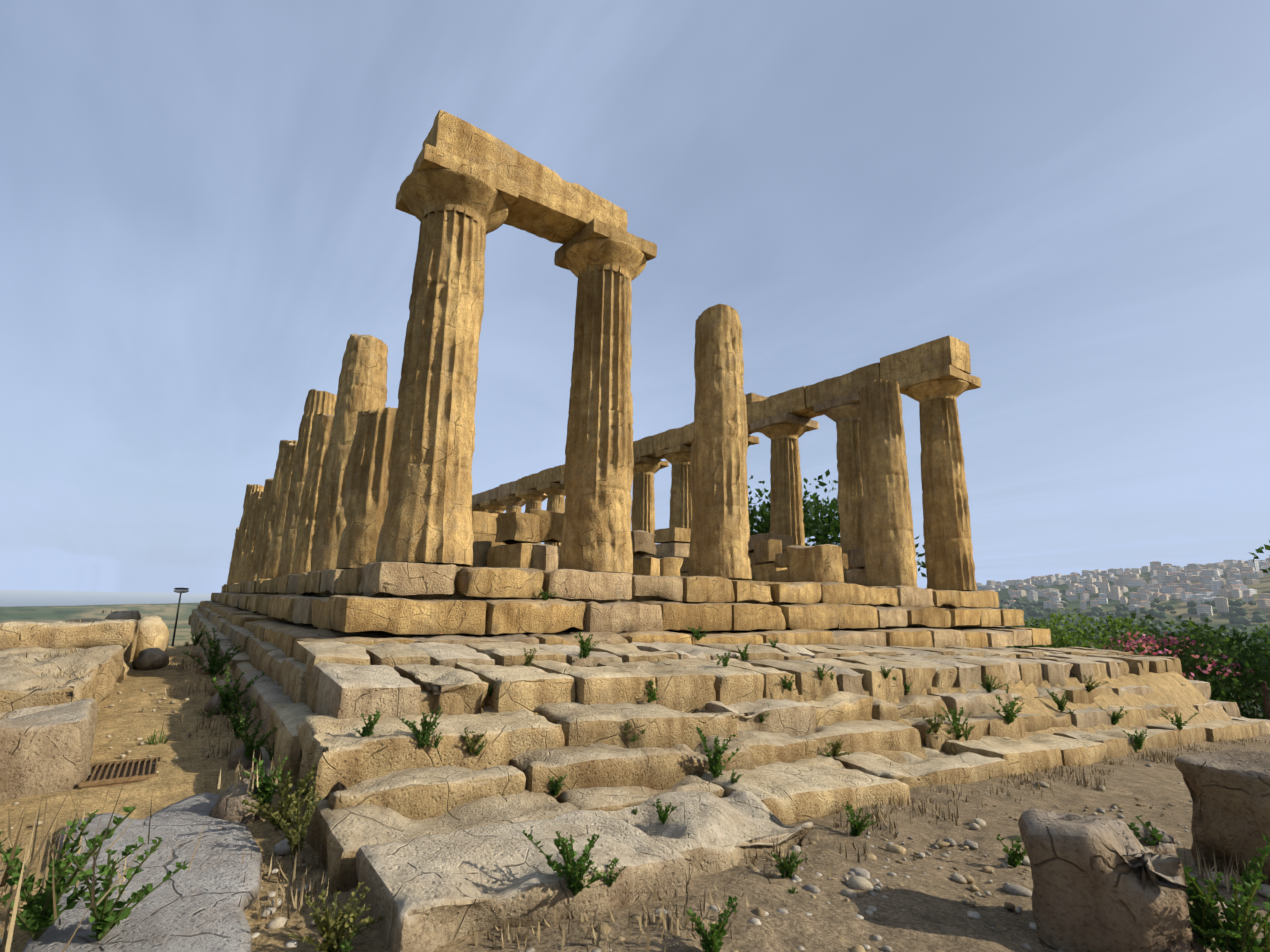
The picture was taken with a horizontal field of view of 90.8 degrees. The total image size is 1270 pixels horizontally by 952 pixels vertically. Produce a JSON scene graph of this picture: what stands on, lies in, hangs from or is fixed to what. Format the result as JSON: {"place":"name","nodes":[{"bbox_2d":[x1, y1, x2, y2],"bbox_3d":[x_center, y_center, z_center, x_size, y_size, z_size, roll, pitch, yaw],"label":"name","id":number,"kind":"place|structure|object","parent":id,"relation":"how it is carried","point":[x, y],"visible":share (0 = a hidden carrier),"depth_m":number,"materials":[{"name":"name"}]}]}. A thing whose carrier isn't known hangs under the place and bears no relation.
{"place":"outdoors","nodes":[
{"label":"outdoors","id":0,"kind":"place"},
{"bbox_2d":[0,590,210,606],"bbox_3d":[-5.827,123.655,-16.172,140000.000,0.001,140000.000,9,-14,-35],"label":"sea water","id":1,"kind":"structure","parent":0,"point":[9,598],"depth_m":9951.17,"materials":[{"name":"blue liquid"}]},
{"bbox_2d":[0,569,1269,951],"bbox_3d":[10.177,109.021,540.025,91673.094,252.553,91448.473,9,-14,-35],"label":"terrain","id":2,"kind":"structure","parent":0,"point":[944,923],"depth_m":4.30,"materials":[{"name":"brown soil"}]},
{"bbox_2d":[0,610,169,801],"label":"fallen stone blocks","id":3,"kind":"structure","parent":2,"relation":"on","point":[54,733],"depth_m":6.14,"materials":[{"name":"beige stone"}]},
{"bbox_2d":[78,757,159,788],"bbox_3d":[-3.989,2.383,4.860,0.457,0.212,0.622,9,-14,-35],"label":"drain grate","id":4,"kind":"object","parent":2,"relation":"on","point":[133,770],"visible":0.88,"depth_m":4.84,"materials":[{"name":"metal"}]},
{"bbox_2d":[23,792,262,951],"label":"stone slab","id":5,"kind":"object","parent":2,"relation":"on","point":[195,908],"visible":0.73,"depth_m":2.96,"materials":[{"name":"grey stone"}]},
{"bbox_2d":[171,588,188,645],"bbox_3d":[-23.638,7.608,32.158,0.673,3.707,1.005,19,-21,-57],"label":"street lamp post","id":6,"kind":"object","parent":2,"relation":"on","point":[180,590],"visible":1,"depth_m":32.45,"materials":[{"name":"grey metal"}]},
{"bbox_2d":[0,588,1269,951],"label":"weed plants","id":7,"kind":"object","parent":2,"relation":"on","point":[34,918],"visible":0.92,"depth_m":2.98,"materials":[{"name":"green plant"}]},
{"bbox_2d":[0,609,1269,951],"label":"dry grass tufts","id":8,"kind":"object","parent":2,"relation":"on","point":[6,941],"visible":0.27,"depth_m":3.07,"materials":[{"name":"plant"}]},
{"bbox_2d":[0,649,1269,951],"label":"ground pebbles","id":9,"kind":"object","parent":2,"relation":"on","point":[858,879],"visible":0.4,"depth_m":3.65,"materials":[{"name":"beige stone"}]},
{"bbox_2d":[188,566,1269,951],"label":"stone steps","id":10,"kind":"structure","parent":2,"relation":"on","point":[432,848],"depth_m":5.38,"materials":[{"name":"beige stone"}]},
{"bbox_2d":[200,562,1051,657],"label":"temple platform","id":11,"kind":"structure","parent":10,"relation":"on","point":[298,612],"depth_m":10.46,"materials":[{"name":"beige stone"}]},
{"bbox_2d":[227,110,980,590],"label":"temple columns","id":12,"kind":"structure","parent":11,"relation":"on","point":[363,474],"depth_m":12.60,"materials":[{"name":"beige stone"}]},
{"bbox_2d":[470,508,865,585],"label":"stone blocks","id":13,"kind":"structure","parent":11,"relation":"on","point":[510,539],"depth_m":14.42,"materials":[{"name":"stone"}]},
{"bbox_2d":[191,648,1269,951],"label":"boulders","id":14,"kind":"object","parent":2,"relation":"on","point":[1105,884],"depth_m":3.04,"materials":[{"name":"beige stone"}]},
{"bbox_2d":[924,558,1269,614],"bbox_3d":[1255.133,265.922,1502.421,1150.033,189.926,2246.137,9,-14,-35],"label":"city buildings","id":15,"kind":"structure","parent":2,"relation":"on","point":[1207,587],"depth_m":1339.77,"materials":[{"name":"white concrete"}]},
{"bbox_2d":[986,597,1269,711],"bbox_3d":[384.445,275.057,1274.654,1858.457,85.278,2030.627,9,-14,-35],"label":"bushes","id":16,"kind":"object","parent":2,"relation":"on","point":[1095,613],"visible":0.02,"depth_m":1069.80,"materials":[{"name":"green plant"}]},
{"bbox_2d":[1261,681,1269,719],"bbox_3d":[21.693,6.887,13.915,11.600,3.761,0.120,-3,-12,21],"label":"trunk","id":17,"kind":"object","parent":2,"relation":"on","point":[1265,690],"visible":1,"depth_m":16.22,"materials":[{"name":"brown wood"}]},
{"bbox_2d":[0,0,1269,593],"label":"sky","id":18,"kind":"structure","parent":0,"point":[199,218],"materials":[{"name":"blue"}]},
{"bbox_2d":[747,469,1269,719],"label":"tree","id":19,"kind":"object","parent":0,"point":[1198,648],"depth_m":20.05,"materials":[{"name":"green plant"}]}
]}

